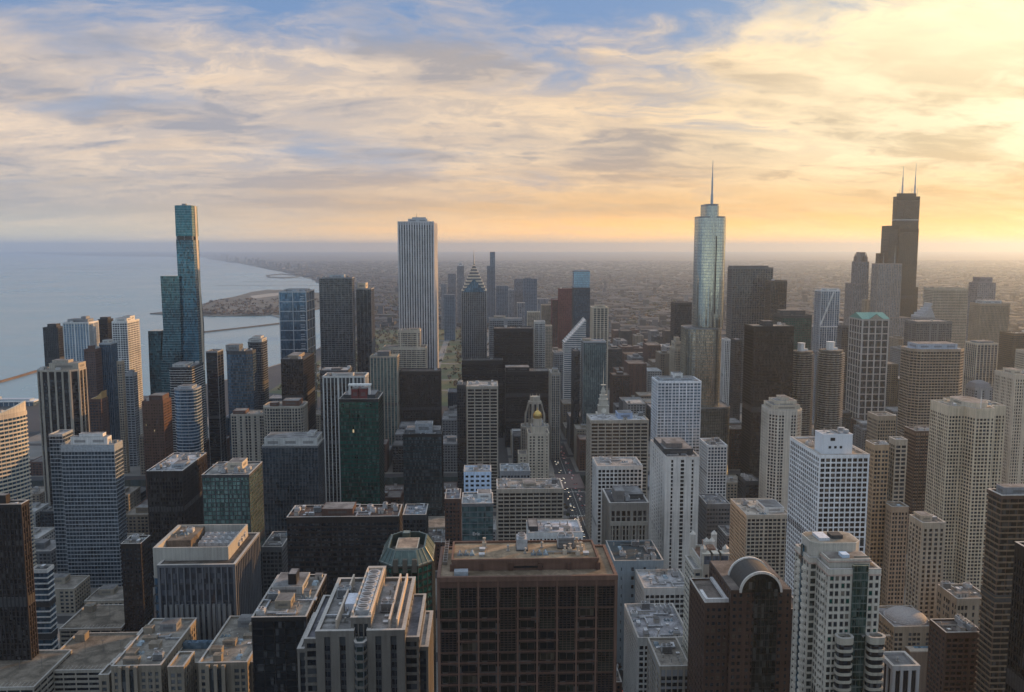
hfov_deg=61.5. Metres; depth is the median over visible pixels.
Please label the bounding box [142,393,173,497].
apartment tower
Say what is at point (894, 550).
apartment building
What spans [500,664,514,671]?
window
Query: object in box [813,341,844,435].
apartment tower
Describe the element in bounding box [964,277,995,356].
office tower
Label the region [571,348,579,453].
office tower
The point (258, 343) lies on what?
apartment tower
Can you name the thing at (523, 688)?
window
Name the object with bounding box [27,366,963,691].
pavement
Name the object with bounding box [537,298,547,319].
distant tower
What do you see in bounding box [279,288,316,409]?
office tower
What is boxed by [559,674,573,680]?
window
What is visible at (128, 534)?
city block building
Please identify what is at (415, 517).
shop building
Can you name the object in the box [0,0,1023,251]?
sky
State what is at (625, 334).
city block building
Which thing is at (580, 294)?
office tower
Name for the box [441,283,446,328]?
distant tower
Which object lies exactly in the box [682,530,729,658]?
hotel
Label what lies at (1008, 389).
apartment tower
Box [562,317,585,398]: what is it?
office tower
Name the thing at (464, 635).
window
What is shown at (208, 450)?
city block building
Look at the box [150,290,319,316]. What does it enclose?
island
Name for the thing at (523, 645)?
window
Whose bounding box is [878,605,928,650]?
assembly hall
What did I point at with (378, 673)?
window
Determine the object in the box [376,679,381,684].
window
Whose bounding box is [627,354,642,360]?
city block building
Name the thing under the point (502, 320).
office building
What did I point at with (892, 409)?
city block building
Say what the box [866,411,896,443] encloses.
apartment tower
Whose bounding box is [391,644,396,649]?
window
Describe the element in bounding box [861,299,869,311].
office tower
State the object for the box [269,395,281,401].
city block building
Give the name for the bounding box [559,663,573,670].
window
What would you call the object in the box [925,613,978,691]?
hotel
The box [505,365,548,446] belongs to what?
office tower
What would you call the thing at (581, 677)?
window
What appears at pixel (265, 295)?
beach
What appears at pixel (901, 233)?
office tower
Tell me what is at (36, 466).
city block building
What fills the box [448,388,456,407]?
city block building
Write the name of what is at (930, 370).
office tower
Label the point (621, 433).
office tower
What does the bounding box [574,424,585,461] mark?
city block building
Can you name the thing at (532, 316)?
distant tower
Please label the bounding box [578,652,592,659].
window
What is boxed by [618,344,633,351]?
city block building
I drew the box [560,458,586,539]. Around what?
road marking
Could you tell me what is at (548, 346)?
distant tower
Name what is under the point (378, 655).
window
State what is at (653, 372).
city block building
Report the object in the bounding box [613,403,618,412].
city block building
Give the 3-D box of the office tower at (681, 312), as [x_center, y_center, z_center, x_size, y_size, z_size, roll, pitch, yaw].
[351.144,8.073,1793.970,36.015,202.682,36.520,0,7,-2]
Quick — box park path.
[281,330,488,391]
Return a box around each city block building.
[29,456,42,475]
[31,486,44,502]
[32,502,48,526]
[33,527,54,540]
[34,539,56,572]
[40,504,54,526]
[54,573,90,612]
[84,585,123,604]
[125,486,140,512]
[126,505,148,534]
[127,533,144,537]
[137,498,147,505]
[139,434,144,474]
[140,486,146,501]
[206,435,229,469]
[226,415,229,434]
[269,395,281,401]
[316,410,320,431]
[384,439,389,472]
[385,483,403,501]
[385,490,402,515]
[389,445,391,464]
[392,440,402,471]
[395,429,404,439]
[399,421,415,428]
[428,516,444,529]
[429,529,444,569]
[442,414,456,435]
[443,410,466,437]
[443,436,456,471]
[444,482,457,510]
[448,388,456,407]
[493,520,495,540]
[510,430,511,453]
[512,429,520,462]
[513,431,520,462]
[549,472,554,477]
[552,347,561,366]
[560,399,570,431]
[563,422,566,438]
[567,412,579,447]
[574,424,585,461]
[576,434,585,470]
[608,346,621,387]
[609,371,629,412]
[611,329,617,343]
[613,338,626,345]
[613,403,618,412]
[616,664,621,691]
[618,329,631,344]
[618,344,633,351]
[619,397,644,409]
[622,351,637,365]
[623,399,645,414]
[624,360,646,396]
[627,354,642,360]
[629,327,638,333]
[632,333,643,344]
[632,345,642,351]
[635,392,650,397]
[642,398,650,415]
[643,342,660,362]
[646,367,661,391]
[646,403,650,435]
[648,329,658,341]
[648,359,654,366]
[651,335,662,343]
[655,350,668,375]
[662,329,669,343]
[662,343,669,350]
[717,525,729,549]
[726,475,737,502]
[728,424,741,468]
[729,418,741,424]
[811,325,812,349]
[842,409,850,431]
[850,418,862,433]
[853,423,866,450]
[856,420,866,423]
[885,361,898,405]
[885,406,897,435]
[888,335,903,360]
[889,345,900,375]
[896,376,899,405]
[904,554,906,586]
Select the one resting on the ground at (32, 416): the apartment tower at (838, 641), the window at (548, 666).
the apartment tower at (838, 641)
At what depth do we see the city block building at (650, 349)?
1984.95 m
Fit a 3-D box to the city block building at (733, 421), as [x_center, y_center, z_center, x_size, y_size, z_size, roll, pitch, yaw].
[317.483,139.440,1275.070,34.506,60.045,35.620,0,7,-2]
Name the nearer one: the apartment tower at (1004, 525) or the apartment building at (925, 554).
the apartment tower at (1004, 525)
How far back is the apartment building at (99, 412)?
1060.79 m
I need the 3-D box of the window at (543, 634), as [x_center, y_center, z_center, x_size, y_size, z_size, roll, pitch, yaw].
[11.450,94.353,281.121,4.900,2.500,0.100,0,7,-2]
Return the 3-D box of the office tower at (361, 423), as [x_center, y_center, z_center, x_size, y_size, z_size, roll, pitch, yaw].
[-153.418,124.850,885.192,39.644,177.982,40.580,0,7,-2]
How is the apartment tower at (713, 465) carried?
on the ground at (32, 416)
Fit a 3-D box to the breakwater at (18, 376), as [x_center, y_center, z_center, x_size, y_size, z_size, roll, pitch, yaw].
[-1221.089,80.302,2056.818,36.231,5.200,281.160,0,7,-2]
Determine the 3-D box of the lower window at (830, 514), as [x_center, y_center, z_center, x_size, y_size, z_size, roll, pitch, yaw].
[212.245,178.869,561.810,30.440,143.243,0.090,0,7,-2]
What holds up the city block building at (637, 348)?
on the ground at (32, 416)
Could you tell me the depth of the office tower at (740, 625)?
425.25 m
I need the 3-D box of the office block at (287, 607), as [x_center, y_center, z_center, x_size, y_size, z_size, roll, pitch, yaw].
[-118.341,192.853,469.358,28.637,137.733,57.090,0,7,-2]
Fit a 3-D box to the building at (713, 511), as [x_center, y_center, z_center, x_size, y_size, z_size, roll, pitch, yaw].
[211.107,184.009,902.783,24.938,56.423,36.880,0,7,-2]
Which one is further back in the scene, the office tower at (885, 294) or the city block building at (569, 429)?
the office tower at (885, 294)
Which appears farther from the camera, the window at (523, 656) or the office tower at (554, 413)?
the office tower at (554, 413)
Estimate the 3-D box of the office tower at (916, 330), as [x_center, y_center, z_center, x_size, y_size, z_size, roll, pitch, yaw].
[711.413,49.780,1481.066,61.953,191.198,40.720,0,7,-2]
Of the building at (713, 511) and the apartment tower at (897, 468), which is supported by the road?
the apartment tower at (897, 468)
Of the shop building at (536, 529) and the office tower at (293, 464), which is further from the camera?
the office tower at (293, 464)
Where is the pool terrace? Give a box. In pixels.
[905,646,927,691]
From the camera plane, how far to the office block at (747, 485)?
926.79 m
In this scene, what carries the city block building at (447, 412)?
on the ground at (32, 416)
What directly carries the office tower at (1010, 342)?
on the ground at (32, 416)
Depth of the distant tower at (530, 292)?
2953.54 m
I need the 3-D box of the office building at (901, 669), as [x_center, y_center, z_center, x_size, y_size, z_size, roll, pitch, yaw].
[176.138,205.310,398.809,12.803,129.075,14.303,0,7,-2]
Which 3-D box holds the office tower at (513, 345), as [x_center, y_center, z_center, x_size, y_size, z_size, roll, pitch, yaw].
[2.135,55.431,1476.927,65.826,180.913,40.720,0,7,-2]
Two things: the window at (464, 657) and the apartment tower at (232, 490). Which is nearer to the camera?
the window at (464, 657)
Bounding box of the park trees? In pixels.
[202,271,1005,390]
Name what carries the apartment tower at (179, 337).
on the ground at (32, 416)
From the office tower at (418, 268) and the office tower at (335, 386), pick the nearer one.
the office tower at (335, 386)
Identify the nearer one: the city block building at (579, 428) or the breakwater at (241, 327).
the city block building at (579, 428)
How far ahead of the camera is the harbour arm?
9235.36 m
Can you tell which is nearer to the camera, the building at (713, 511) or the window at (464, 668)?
the window at (464, 668)
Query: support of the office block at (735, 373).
on the ground at (32, 416)
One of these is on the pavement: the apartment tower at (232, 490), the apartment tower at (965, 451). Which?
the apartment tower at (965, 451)
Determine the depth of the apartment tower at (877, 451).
679.96 m
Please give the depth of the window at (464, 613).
279.37 m
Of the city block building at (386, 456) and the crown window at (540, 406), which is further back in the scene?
the city block building at (386, 456)
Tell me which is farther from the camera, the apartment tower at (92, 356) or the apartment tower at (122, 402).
the apartment tower at (92, 356)
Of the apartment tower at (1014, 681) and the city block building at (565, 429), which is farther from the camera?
the city block building at (565, 429)
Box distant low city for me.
[200,252,1023,340]
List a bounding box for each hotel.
[230,398,308,461]
[297,566,433,691]
[382,328,427,369]
[496,477,563,540]
[518,408,548,477]
[649,437,699,576]
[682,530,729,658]
[729,498,786,581]
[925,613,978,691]
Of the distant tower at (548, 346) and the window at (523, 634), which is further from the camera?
the distant tower at (548, 346)
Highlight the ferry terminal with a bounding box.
[0,396,38,405]
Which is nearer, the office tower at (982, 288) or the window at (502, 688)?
the window at (502, 688)
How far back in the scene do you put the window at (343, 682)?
332.89 m
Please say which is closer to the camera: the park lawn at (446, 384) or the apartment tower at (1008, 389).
the apartment tower at (1008, 389)
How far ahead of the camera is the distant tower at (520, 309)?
2507.39 m
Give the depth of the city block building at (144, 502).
974.51 m
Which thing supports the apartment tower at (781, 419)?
on the ground at (32, 416)
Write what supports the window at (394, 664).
in the hotel at (371, 630)
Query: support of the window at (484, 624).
in the office tower at (521, 613)
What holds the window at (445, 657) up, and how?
in the office tower at (521, 613)
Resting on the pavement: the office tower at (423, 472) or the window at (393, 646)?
the office tower at (423, 472)
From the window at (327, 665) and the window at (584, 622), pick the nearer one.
the window at (584, 622)
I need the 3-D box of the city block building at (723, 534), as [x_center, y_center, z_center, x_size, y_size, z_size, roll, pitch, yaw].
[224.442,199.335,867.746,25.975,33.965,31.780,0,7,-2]
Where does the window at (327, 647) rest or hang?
in the hotel at (371, 630)
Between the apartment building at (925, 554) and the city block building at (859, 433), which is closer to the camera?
the apartment building at (925, 554)
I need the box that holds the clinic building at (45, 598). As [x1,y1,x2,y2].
[33,564,58,649]
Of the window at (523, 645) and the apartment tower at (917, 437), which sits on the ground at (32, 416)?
the apartment tower at (917, 437)
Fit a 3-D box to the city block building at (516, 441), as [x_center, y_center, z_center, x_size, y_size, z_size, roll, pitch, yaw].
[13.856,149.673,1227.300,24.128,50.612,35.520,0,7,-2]
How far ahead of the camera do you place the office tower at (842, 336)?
1461.72 m
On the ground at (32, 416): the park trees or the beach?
the park trees
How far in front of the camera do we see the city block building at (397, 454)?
1204.63 m
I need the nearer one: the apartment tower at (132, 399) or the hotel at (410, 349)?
the apartment tower at (132, 399)
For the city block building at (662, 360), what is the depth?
1844.27 m
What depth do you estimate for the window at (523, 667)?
282.18 m
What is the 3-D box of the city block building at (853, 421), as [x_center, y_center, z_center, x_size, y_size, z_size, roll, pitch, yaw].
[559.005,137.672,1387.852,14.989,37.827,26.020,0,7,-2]
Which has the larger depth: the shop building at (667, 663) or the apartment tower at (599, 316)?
the apartment tower at (599, 316)
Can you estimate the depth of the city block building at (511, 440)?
1327.88 m
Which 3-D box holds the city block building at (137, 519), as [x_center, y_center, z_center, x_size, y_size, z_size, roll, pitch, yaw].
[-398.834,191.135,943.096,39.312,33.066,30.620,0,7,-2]
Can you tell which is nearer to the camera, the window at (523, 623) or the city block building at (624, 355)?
the window at (523, 623)
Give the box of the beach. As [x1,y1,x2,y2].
[251,293,278,297]
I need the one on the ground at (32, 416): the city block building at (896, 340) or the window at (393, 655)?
the city block building at (896, 340)
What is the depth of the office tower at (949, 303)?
1867.66 m
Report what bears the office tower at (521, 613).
on the ground at (32, 416)
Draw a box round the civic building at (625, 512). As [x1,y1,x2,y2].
[601,485,648,544]
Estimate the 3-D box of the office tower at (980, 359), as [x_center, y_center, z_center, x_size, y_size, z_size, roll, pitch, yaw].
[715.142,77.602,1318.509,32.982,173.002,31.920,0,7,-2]
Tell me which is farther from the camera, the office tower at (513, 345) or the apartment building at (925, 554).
the office tower at (513, 345)
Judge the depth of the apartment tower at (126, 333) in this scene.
1370.29 m
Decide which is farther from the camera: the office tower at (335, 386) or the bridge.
the bridge
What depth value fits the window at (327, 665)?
331.92 m
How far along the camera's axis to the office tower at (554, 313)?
2263.89 m
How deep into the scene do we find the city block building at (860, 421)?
1359.70 m
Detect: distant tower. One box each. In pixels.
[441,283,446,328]
[444,294,454,340]
[448,274,455,327]
[457,262,463,322]
[487,266,489,322]
[490,252,494,316]
[496,285,507,316]
[508,289,513,316]
[514,278,522,316]
[517,302,524,325]
[523,277,536,325]
[527,311,539,367]
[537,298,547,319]
[541,304,550,323]
[545,324,551,369]
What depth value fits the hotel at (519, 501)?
742.03 m
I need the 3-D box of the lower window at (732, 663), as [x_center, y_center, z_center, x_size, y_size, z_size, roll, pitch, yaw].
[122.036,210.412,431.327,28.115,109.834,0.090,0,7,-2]
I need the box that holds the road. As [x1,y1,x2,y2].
[27,259,1018,679]
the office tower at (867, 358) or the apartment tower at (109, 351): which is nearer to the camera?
the apartment tower at (109, 351)
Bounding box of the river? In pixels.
[30,474,737,487]
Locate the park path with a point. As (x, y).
(443, 347)
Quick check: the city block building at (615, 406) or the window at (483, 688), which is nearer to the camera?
the window at (483, 688)
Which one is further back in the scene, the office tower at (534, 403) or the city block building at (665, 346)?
the city block building at (665, 346)
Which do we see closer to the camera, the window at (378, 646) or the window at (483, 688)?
the window at (483, 688)
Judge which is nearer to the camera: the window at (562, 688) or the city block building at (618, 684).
the window at (562, 688)
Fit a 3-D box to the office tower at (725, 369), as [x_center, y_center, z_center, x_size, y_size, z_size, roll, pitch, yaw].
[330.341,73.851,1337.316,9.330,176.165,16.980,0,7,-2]
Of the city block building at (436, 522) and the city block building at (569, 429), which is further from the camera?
the city block building at (569, 429)
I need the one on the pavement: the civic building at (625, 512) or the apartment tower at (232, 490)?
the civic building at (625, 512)
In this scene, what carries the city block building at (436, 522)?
on the ground at (32, 416)
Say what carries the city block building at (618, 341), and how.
on the ground at (32, 416)
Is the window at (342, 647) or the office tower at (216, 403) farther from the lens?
the office tower at (216, 403)
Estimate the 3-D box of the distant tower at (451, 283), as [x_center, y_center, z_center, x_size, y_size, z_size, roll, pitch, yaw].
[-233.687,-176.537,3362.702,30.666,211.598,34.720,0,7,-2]
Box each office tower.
[0,493,38,660]
[37,359,89,505]
[48,429,127,587]
[98,317,112,342]
[146,452,206,586]
[206,348,227,466]
[226,343,257,459]
[262,430,325,540]
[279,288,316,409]
[322,372,368,501]
[339,383,384,503]
[397,214,438,367]
[400,368,441,426]
[403,421,443,515]
[437,532,617,691]
[457,380,466,496]
[461,255,486,357]
[462,358,502,437]
[464,464,490,491]
[466,380,497,508]
[494,325,532,432]
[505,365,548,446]
[521,393,548,449]
[548,367,559,459]
[551,299,557,346]
[558,287,571,347]
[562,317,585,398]
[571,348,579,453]
[572,270,589,337]
[580,338,605,423]
[585,410,648,538]
[669,336,680,375]
[670,301,691,345]
[680,166,729,474]
[687,556,792,691]
[720,337,730,404]
[726,265,772,402]
[740,320,793,478]
[764,279,786,322]
[774,310,811,349]
[811,288,839,418]
[837,324,848,409]
[843,252,868,324]
[845,312,889,419]
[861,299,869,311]
[870,246,910,336]
[875,166,919,316]
[896,341,963,436]
[903,319,951,345]
[923,287,968,386]
[962,340,998,400]
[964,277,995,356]
[967,300,1009,367]
[997,330,1023,369]
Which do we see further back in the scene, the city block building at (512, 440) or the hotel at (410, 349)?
the hotel at (410, 349)
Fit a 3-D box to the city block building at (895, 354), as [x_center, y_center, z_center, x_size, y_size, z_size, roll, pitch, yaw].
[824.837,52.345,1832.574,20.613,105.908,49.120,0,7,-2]
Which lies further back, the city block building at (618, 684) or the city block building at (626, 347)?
the city block building at (626, 347)
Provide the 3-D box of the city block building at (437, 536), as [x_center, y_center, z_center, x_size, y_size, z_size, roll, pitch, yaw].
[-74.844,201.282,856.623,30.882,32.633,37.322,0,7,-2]
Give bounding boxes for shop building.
[403,503,428,533]
[444,488,461,545]
[462,489,492,540]
[500,463,529,478]
[526,518,582,539]
[623,600,682,691]
[635,568,684,620]
[646,637,687,691]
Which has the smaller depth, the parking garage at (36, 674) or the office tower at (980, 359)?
the parking garage at (36, 674)
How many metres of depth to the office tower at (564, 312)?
2312.31 m
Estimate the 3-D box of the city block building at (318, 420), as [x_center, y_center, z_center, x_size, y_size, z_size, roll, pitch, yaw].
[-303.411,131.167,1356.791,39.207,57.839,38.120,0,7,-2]
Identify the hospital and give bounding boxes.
[98,614,253,691]
[153,524,261,639]
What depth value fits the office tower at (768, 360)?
1085.31 m
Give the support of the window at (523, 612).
in the office tower at (521, 613)
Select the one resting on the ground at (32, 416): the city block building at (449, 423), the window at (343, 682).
the city block building at (449, 423)
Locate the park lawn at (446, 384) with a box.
[269,329,461,405]
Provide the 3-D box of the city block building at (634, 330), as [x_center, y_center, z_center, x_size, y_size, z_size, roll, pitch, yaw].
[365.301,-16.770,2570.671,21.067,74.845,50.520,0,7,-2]
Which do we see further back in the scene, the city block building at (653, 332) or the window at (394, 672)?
the city block building at (653, 332)
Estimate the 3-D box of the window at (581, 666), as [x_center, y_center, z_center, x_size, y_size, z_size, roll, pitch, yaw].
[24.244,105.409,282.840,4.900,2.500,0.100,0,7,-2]
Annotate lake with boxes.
[0,252,320,398]
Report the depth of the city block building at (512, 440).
1257.93 m
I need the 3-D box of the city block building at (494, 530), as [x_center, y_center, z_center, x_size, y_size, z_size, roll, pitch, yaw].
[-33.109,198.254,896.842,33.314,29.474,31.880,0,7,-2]
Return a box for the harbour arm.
[266,273,299,277]
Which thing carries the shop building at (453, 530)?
on the ground at (32, 416)
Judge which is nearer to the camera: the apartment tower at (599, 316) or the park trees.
the apartment tower at (599, 316)
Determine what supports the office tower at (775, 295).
on the ground at (32, 416)
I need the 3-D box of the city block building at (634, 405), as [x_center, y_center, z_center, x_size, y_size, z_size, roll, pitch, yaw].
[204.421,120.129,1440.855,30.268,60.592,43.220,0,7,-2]
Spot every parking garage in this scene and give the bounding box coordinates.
[0,649,71,691]
[54,630,137,691]
[59,602,124,647]
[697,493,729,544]
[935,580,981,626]
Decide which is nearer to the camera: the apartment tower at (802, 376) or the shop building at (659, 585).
the shop building at (659, 585)
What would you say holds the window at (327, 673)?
in the hotel at (371, 630)
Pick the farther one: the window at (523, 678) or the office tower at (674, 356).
the office tower at (674, 356)
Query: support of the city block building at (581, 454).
on the ground at (32, 416)
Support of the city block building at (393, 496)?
on the ground at (32, 416)
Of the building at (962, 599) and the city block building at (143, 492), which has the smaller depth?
the building at (962, 599)
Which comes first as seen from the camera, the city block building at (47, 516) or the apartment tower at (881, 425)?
the apartment tower at (881, 425)
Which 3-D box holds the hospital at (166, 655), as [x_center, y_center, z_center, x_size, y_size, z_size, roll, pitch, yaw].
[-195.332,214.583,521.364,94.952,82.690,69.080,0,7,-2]
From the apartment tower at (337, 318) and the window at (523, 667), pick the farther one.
the apartment tower at (337, 318)
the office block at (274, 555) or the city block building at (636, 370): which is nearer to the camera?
the office block at (274, 555)
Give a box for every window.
[325,645,329,650]
[325,654,330,659]
[325,663,330,668]
[325,671,330,676]
[326,680,330,685]
[340,645,345,650]
[340,654,345,659]
[341,662,345,667]
[341,671,345,676]
[341,680,346,685]
[376,644,380,649]
[376,653,381,658]
[376,662,381,667]
[376,670,381,676]
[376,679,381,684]
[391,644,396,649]
[391,653,396,658]
[391,662,396,667]
[392,670,396,675]
[392,679,396,684]
[441,610,455,617]
[441,621,455,628]
[442,654,456,661]
[442,665,456,672]
[442,676,456,682]
[442,687,456,691]
[461,610,475,617]
[461,621,475,628]
[461,632,475,639]
[461,643,475,650]
[461,654,475,660]
[461,665,475,671]
[461,676,475,682]
[461,686,475,691]
[481,610,495,617]
[481,621,495,627]
[481,632,495,638]
[481,643,495,649]
[481,654,495,660]
[481,664,495,671]
[481,675,495,682]
[481,686,495,691]
[500,653,514,660]
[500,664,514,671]
[500,675,514,681]
[500,686,514,691]
[520,609,534,616]
[520,620,534,627]
[520,631,534,638]
[520,642,534,649]
[520,653,534,659]
[520,664,534,670]
[520,674,534,681]
[520,685,534,691]
[527,403,541,418]
[539,642,553,648]
[539,653,553,659]
[539,663,553,670]
[540,631,554,637]
[559,652,573,659]
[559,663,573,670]
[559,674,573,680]
[559,685,573,691]
[578,641,592,648]
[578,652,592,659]
[578,663,592,669]
[578,673,592,680]
[578,684,592,691]
[579,608,593,615]
[579,619,593,626]
[579,630,593,637]
[730,661,786,691]
[818,513,864,550]
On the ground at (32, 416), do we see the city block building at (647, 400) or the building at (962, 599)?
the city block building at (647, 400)
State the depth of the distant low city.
8265.15 m
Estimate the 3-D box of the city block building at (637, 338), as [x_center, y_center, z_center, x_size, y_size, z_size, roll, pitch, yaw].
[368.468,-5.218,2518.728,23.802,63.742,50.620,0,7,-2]
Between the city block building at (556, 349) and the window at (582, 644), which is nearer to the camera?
the window at (582, 644)
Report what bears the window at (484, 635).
in the office tower at (521, 613)
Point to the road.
(557, 467)
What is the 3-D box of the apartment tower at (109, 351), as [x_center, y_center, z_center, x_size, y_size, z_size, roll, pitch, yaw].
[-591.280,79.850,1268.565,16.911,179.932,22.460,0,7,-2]
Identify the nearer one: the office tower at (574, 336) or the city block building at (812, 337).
the office tower at (574, 336)
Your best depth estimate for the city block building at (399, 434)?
1239.90 m
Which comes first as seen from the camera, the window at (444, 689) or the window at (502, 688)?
the window at (444, 689)
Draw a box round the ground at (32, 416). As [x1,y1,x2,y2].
[0,252,1023,681]
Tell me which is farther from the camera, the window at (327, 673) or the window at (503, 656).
the window at (327, 673)
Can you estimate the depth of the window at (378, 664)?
332.57 m
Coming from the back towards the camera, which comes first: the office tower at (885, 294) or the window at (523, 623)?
the office tower at (885, 294)
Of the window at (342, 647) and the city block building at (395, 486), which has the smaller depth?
the window at (342, 647)
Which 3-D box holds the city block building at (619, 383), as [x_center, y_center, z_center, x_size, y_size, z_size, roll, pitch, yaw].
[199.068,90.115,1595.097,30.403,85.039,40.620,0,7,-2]
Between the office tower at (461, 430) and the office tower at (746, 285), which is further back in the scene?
the office tower at (746, 285)
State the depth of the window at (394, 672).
333.22 m
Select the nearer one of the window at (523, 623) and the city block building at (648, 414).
the window at (523, 623)
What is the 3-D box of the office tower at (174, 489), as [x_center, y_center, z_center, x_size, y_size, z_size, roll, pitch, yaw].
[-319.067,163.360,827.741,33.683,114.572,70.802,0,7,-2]
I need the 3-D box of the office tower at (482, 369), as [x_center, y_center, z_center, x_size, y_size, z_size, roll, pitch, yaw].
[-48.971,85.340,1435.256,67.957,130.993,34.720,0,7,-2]
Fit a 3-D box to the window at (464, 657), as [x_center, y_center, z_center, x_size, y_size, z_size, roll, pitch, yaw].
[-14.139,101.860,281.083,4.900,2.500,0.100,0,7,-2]
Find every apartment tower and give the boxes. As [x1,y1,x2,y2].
[0,401,36,566]
[43,323,64,366]
[62,316,99,360]
[84,345,103,431]
[99,339,120,439]
[112,315,142,434]
[117,359,129,473]
[125,370,139,465]
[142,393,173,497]
[148,204,207,438]
[169,361,206,452]
[174,384,203,452]
[201,458,264,598]
[248,335,268,409]
[281,352,315,430]
[319,274,355,371]
[356,282,374,382]
[370,350,399,444]
[379,530,435,691]
[590,305,608,397]
[649,372,701,492]
[699,437,727,497]
[758,395,801,510]
[785,427,869,595]
[790,531,890,691]
[792,342,814,435]
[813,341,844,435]
[865,440,889,605]
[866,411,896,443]
[887,436,907,502]
[904,426,928,553]
[924,393,1005,590]
[974,484,1023,691]
[993,367,1023,483]
[1005,541,1023,691]
[1014,349,1023,369]
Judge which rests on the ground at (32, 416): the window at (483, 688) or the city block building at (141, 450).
the city block building at (141, 450)
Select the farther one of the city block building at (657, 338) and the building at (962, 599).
the city block building at (657, 338)
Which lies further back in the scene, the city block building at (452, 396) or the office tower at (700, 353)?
the city block building at (452, 396)
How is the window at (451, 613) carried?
in the office tower at (521, 613)
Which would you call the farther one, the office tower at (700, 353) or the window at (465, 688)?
the office tower at (700, 353)
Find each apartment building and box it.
[89,390,109,434]
[881,501,908,605]
[904,511,945,619]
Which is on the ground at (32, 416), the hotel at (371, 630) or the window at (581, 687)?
the hotel at (371, 630)
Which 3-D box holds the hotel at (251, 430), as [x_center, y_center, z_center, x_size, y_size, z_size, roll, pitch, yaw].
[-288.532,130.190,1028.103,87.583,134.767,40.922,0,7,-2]
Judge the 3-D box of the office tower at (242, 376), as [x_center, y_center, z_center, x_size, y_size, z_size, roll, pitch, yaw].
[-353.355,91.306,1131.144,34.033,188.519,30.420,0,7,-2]
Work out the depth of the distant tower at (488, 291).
3487.14 m
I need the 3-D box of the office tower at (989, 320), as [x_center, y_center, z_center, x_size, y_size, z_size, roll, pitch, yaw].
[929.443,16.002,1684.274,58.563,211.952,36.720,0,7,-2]
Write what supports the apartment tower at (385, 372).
on the ground at (32, 416)
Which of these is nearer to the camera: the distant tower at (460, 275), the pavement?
the pavement
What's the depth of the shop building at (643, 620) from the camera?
550.29 m
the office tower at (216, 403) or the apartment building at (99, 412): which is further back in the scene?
the office tower at (216, 403)
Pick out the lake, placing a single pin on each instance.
(38, 292)
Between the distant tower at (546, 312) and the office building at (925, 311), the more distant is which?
the distant tower at (546, 312)
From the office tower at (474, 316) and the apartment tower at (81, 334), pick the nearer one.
the apartment tower at (81, 334)
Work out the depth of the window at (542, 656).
281.97 m
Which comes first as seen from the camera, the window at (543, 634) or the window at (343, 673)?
the window at (543, 634)
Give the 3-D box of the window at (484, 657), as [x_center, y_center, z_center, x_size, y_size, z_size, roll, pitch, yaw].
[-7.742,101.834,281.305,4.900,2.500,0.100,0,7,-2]
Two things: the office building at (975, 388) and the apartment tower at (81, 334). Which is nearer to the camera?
the office building at (975, 388)
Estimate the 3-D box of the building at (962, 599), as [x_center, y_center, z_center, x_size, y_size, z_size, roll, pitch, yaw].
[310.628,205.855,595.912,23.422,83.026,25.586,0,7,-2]
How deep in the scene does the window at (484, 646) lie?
280.87 m
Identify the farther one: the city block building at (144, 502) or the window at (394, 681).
the city block building at (144, 502)
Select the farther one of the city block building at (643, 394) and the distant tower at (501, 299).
the distant tower at (501, 299)
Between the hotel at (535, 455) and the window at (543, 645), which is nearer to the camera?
the window at (543, 645)
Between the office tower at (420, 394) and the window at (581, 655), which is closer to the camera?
the window at (581, 655)
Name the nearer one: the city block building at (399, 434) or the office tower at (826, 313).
the city block building at (399, 434)
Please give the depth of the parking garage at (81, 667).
593.34 m
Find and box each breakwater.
[0,370,36,382]
[204,323,279,332]
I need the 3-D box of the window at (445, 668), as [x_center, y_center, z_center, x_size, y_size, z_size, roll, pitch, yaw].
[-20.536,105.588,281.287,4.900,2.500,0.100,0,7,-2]
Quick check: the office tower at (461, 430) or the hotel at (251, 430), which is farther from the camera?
the office tower at (461, 430)
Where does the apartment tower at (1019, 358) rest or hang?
on the ground at (32, 416)
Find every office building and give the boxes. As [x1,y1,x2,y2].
[489,315,521,357]
[534,320,544,367]
[553,351,562,398]
[591,456,642,544]
[596,365,608,413]
[881,651,919,691]
[911,302,934,318]
[965,380,991,400]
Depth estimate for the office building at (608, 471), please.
794.55 m
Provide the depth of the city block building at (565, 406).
1464.97 m
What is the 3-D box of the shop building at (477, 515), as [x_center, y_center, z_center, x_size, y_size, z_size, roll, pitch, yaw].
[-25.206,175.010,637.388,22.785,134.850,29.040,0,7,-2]
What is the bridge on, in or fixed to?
on the ground at (32, 416)
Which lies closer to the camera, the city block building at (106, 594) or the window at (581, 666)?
the window at (581, 666)
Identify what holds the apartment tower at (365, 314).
on the ground at (32, 416)
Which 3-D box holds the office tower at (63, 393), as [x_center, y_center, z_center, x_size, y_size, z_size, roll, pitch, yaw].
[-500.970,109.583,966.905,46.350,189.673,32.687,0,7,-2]
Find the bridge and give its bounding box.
[555,474,584,488]
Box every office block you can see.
[120,534,153,631]
[251,568,326,691]
[261,531,287,596]
[286,501,402,594]
[320,365,351,437]
[729,338,741,420]
[737,473,758,497]
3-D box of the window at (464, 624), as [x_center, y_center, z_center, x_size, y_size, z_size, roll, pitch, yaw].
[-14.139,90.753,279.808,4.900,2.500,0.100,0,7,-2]
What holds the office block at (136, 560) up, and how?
on the ground at (32, 416)
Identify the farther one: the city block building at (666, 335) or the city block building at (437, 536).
the city block building at (666, 335)
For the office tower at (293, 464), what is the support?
on the ground at (32, 416)
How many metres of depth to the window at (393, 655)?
332.41 m

